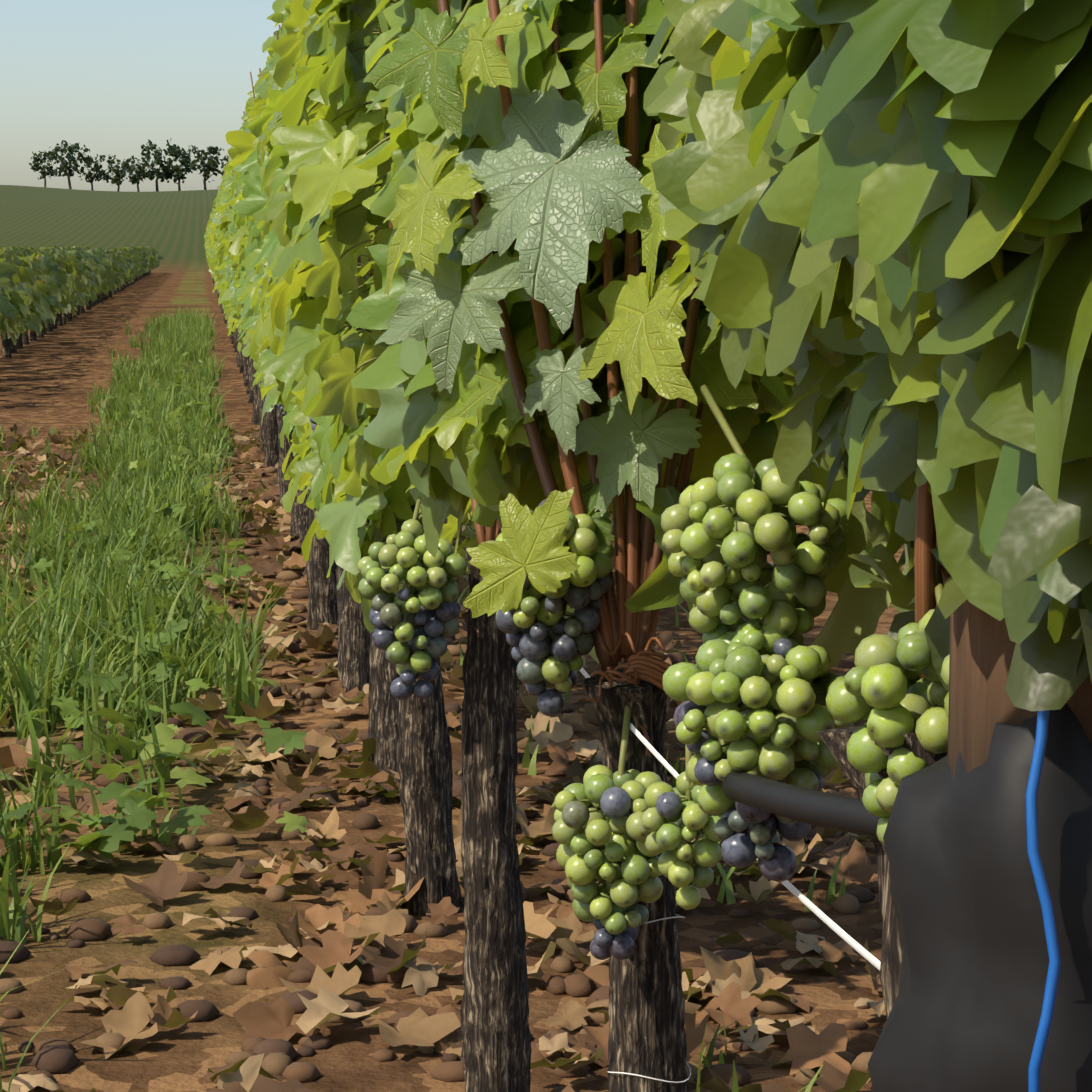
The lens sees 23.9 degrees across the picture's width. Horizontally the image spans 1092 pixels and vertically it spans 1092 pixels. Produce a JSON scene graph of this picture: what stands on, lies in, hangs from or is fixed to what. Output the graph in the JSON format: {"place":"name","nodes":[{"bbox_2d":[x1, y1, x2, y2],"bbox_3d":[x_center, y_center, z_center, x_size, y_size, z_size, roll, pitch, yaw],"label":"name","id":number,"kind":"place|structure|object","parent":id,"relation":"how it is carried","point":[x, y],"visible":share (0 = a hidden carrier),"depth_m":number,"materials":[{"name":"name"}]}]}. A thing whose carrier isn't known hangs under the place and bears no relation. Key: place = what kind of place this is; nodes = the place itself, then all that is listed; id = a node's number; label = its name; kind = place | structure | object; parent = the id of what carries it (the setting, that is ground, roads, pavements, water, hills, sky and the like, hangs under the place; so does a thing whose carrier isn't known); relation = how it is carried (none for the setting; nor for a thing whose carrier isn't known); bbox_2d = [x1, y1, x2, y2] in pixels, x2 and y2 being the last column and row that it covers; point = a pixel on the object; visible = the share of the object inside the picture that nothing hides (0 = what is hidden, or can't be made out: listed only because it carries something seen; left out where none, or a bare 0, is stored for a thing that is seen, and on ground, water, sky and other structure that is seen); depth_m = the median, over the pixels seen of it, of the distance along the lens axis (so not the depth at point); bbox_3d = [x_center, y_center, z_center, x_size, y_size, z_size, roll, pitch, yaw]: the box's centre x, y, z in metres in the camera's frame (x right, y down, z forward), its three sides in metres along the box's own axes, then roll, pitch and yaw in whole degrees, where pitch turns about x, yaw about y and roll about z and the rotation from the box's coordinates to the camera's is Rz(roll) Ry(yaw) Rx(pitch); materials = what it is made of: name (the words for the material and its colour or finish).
{"place":"outdoors","nodes":[
{"label":"outdoors","id":0,"kind":"place"},
{"bbox_2d":[0,0,385,191],"label":"sky","id":1,"kind":"structure","parent":0,"point":[109,77],"materials":[{"name":"blue"}]},
{"bbox_2d":[0,185,904,1091],"bbox_3d":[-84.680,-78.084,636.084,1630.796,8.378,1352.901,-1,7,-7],"label":"terrain","id":2,"kind":"structure","parent":0,"point":[42,381],"depth_m":3.43,"materials":[{"name":"brown soil"}]},
{"bbox_2d":[0,246,26,250],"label":"vine row","id":3,"kind":"object","parent":2,"relation":"on","point":[12,247],"visible":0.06,"depth_m":67.82,"materials":[{"name":"green plant"}]},
{"bbox_2d":[29,150,59,186],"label":"tree","id":4,"kind":"object","parent":2,"relation":"on","point":[35,167],"visible":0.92,"depth_m":352.00,"materials":[{"name":"green plant"}]},
{"bbox_2d":[0,245,92,258],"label":"vine row","id":5,"kind":"object","parent":2,"relation":"on","point":[30,251],"visible":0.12,"depth_m":49.76,"materials":[{"name":"green plant"}]},
{"bbox_2d":[47,140,89,188],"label":"tree","id":6,"kind":"object","parent":2,"relation":"on","point":[72,159],"visible":1,"depth_m":347.48,"materials":[{"name":"green plant"}]},
{"bbox_2d":[0,246,162,362],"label":"vine row","id":7,"kind":"object","parent":2,"relation":"on","point":[40,293],"visible":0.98,"depth_m":22.95,"materials":[{"name":"green plant"}]},
{"bbox_2d":[78,154,106,189],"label":"tree","id":8,"kind":"object","parent":2,"relation":"on","point":[97,175],"visible":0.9,"depth_m":351.97,"materials":[{"name":"green plant"}]},
{"bbox_2d":[101,155,129,190],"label":"tree","id":9,"kind":"object","parent":2,"relation":"on","point":[117,177],"visible":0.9,"depth_m":359.18,"materials":[{"name":"green plant"}]},
{"bbox_2d":[122,152,154,191],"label":"tree","id":10,"kind":"object","parent":2,"relation":"on","point":[139,174],"visible":0.98,"depth_m":353.81,"materials":[{"name":"green plant"}]},
{"bbox_2d":[138,139,177,190],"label":"tree","id":11,"kind":"object","parent":2,"relation":"on","point":[158,160],"visible":0.88,"depth_m":357.35,"materials":[{"name":"green plant"}]},
{"bbox_2d":[164,144,196,190],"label":"tree","id":12,"kind":"object","parent":2,"relation":"on","point":[179,171],"visible":0.94,"depth_m":356.41,"materials":[{"name":"green plant"}]},
{"bbox_2d":[188,145,223,189],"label":"tree","id":13,"kind":"object","parent":2,"relation":"on","point":[211,164],"visible":0.92,"depth_m":361.02,"materials":[{"name":"green plant"}]},
{"bbox_2d":[205,243,214,281],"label":"vine","id":14,"kind":"object","parent":2,"relation":"on","point":[207,246],"depth_m":32.24,"materials":[{"name":"green plant"}]},
{"bbox_2d":[207,192,218,279],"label":"vine","id":15,"kind":"object","parent":2,"relation":"on","point":[208,231],"visible":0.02,"depth_m":25.38,"materials":[{"name":"green plant"}]},
{"bbox_2d":[205,184,223,303],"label":"vine","id":16,"kind":"object","parent":2,"relation":"on","point":[209,244],"visible":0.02,"depth_m":19.18,"materials":[{"name":"green plant"}]},
{"bbox_2d":[208,180,222,288],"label":"vine","id":17,"kind":"object","parent":2,"relation":"on","point":[210,231],"depth_m":23.35,"materials":[{"name":"green plant"}]},
{"bbox_2d":[210,182,228,330],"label":"vine","id":18,"kind":"object","parent":2,"relation":"on","point":[216,199],"depth_m":25.15,"materials":[{"name":"green plant"}]},
{"bbox_2d":[210,187,233,343],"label":"vine","id":19,"kind":"object","parent":2,"relation":"on","point":[232,337],"depth_m":21.85,"materials":[{"name":"green plant"}]},
{"bbox_2d":[216,155,228,175],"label":"tree","id":20,"kind":"object","parent":2,"relation":"on","point":[222,164],"visible":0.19,"depth_m":359.91,"materials":[{"name":"green plant"}]},
{"bbox_2d":[210,167,236,351],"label":"vine","id":21,"kind":"object","parent":2,"relation":"on","point":[216,283],"visible":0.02,"depth_m":19.98,"materials":[{"name":"green plant"}]},
{"bbox_2d":[210,185,236,347],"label":"vine","id":22,"kind":"object","parent":2,"relation":"on","point":[234,343],"depth_m":21.02,"materials":[{"name":"green plant"}]},
{"bbox_2d":[208,206,239,366],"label":"vine","id":23,"kind":"object","parent":2,"relation":"on","point":[213,260],"depth_m":17.80,"materials":[{"name":"green plant"}]},
{"bbox_2d":[211,161,236,361],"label":"vine","id":24,"kind":"object","parent":2,"relation":"on","point":[221,297],"depth_m":18.62,"materials":[{"name":"green plant"}]},
{"bbox_2d":[212,171,243,372],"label":"vine","id":25,"kind":"object","parent":2,"relation":"on","point":[241,366],"visible":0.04,"depth_m":16.98,"materials":[{"name":"green plant"}]},
{"bbox_2d":[212,164,244,378],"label":"vine","id":26,"kind":"object","parent":2,"relation":"on","point":[224,169],"depth_m":16.16,"materials":[{"name":"green plant"}]},
{"bbox_2d":[211,146,248,386],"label":"vine","id":27,"kind":"object","parent":2,"relation":"on","point":[246,363],"depth_m":15.39,"materials":[{"name":"green plant"}]},
{"bbox_2d":[214,161,250,393],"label":"vine","id":28,"kind":"object","parent":2,"relation":"on","point":[248,385],"depth_m":14.57,"materials":[{"name":"green plant"}]},
{"bbox_2d":[212,123,255,409],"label":"vine","id":29,"kind":"object","parent":2,"relation":"on","point":[217,220],"visible":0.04,"depth_m":12.97,"materials":[{"name":"green plant"}]},
{"bbox_2d":[215,120,252,402],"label":"vine","id":30,"kind":"object","parent":2,"relation":"on","point":[227,315],"visible":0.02,"depth_m":13.79,"materials":[{"name":"green plant"}]},
{"bbox_2d":[217,97,257,424],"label":"vine","id":31,"kind":"object","parent":2,"relation":"on","point":[226,296],"depth_m":12.15,"materials":[{"name":"green plant"}]},
{"bbox_2d":[215,120,260,425],"bbox_3d":[-1.231,-1.181,11.295,0.420,1.528,1.012,-1,7,-7],"label":"vine","id":32,"kind":"object","parent":2,"relation":"on","point":[222,206],"depth_m":11.23,"materials":[{"name":"green plant"}]},
{"bbox_2d":[215,108,263,451],"bbox_3d":[-1.135,-1.095,10.484,0.414,1.543,1.036,-1,7,-7],"label":"vine","id":33,"kind":"object","parent":2,"relation":"on","point":[236,315],"depth_m":10.52,"materials":[{"name":"green plant"}]},
{"bbox_2d":[215,90,278,467],"bbox_3d":[-1.028,-1.007,9.697,0.420,1.550,1.023,-1,7,-7],"label":"vine","id":34,"kind":"object","parent":2,"relation":"on","point":[271,449],"depth_m":9.72,"materials":[{"name":"green plant"}]},
{"bbox_2d":[221,56,279,485],"bbox_3d":[-0.913,-0.916,8.892,0.402,1.553,1.011,-1,7,-7],"label":"vine","id":35,"kind":"object","parent":2,"relation":"on","point":[231,182],"depth_m":9.04,"materials":[{"name":"green plant"}]},
{"bbox_2d":[216,45,294,506],"bbox_3d":[-0.803,-0.814,8.074,0.446,1.542,1.036,-1,7,-7],"label":"vine","id":36,"kind":"object","parent":2,"relation":"on","point":[284,483],"depth_m":8.12,"materials":[{"name":"green plant"}]},
{"bbox_2d":[225,25,308,543],"bbox_3d":[-0.697,-0.727,7.280,0.417,1.563,1.033,-1,7,-7],"label":"vine","id":37,"kind":"object","parent":2,"relation":"on","point":[299,527],"depth_m":7.26,"materials":[{"name":"green plant"}]},
{"bbox_2d":[226,12,307,578],"bbox_3d":[-0.586,-0.621,6.468,0.424,1.544,1.045,-1,7,-7],"label":"vine","id":38,"kind":"object","parent":2,"relation":"on","point":[249,279],"visible":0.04,"depth_m":6.37,"materials":[{"name":"green plant"}]},
{"bbox_2d":[225,0,396,690],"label":"vine","id":39,"kind":"object","parent":2,"relation":"on","point":[353,651],"visible":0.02,"depth_m":4.89,"materials":[{"name":"green plant"}]},
{"bbox_2d":[241,0,389,629],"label":"vine","id":40,"kind":"object","parent":2,"relation":"on","point":[323,600],"visible":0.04,"depth_m":5.68,"materials":[{"name":"green plant"}]},
{"bbox_2d":[232,0,399,783],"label":"vine","id":41,"kind":"object","parent":2,"relation":"on","point":[383,703],"depth_m":4.08,"materials":[{"name":"green plant"}]},
{"bbox_2d":[252,0,485,916],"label":"vine","id":42,"kind":"object","parent":2,"relation":"on","point":[361,513],"visible":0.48,"depth_m":3.08,"materials":[{"name":"green plant"}]},
{"bbox_2d":[0,305,875,1091],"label":"grass strip","id":43,"kind":"object","parent":2,"relation":"on","point":[112,633],"depth_m":5.22,"materials":[{"name":"green plant"}]},
{"bbox_2d":[0,423,885,1091],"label":"ground litter","id":44,"kind":"object","parent":2,"relation":"on","point":[738,983],"visible":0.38,"depth_m":3.19,"materials":[{"name":"brown plant"}]},
{"bbox_2d":[271,0,614,1091],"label":"vine","id":45,"kind":"object","parent":2,"relation":"on","point":[495,1052],"visible":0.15,"depth_m":2.46,"materials":[{"name":"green plant"}]},
{"bbox_2d":[346,0,949,1091],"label":"vine","id":46,"kind":"object","parent":2,"relation":"on","point":[544,374],"visible":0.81,"depth_m":1.65,"materials":[{"name":"green plant"}]},
{"bbox_2d":[579,667,880,970],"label":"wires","id":47,"kind":"object","parent":46,"relation":"attached to","point":[839,931],"visible":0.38,"depth_m":1.32,"materials":[{"name":"white metal"}]},
{"bbox_2d":[643,0,1091,710],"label":"vine leaves","id":48,"kind":"object","parent":46,"relation":"attached to","point":[877,214],"visible":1,"depth_m":0.66,"materials":[{"name":"green plant"}]},
{"bbox_2d":[817,480,950,1017],"bbox_3d":[0.174,0.044,1.144,0.162,1.455,0.426,-3,7,-22],"label":"vine","id":49,"kind":"object","parent":2,"relation":"on","point":[835,741],"visible":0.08,"depth_m":1.12,"materials":[{"name":"brown plant"}]},
{"bbox_2d":[948,600,1091,779],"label":"post","id":50,"kind":"object","parent":2,"relation":"on","point":[982,648],"visible":0.17,"depth_m":0.99,"materials":[{"name":"brown wood"}]},
{"bbox_2d":[722,703,1091,1091],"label":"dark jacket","id":51,"kind":"object","parent":50,"relation":"attached to","point":[990,861],"visible":0.79,"depth_m":0.98,"materials":[{"name":"black fabric"}]}
]}

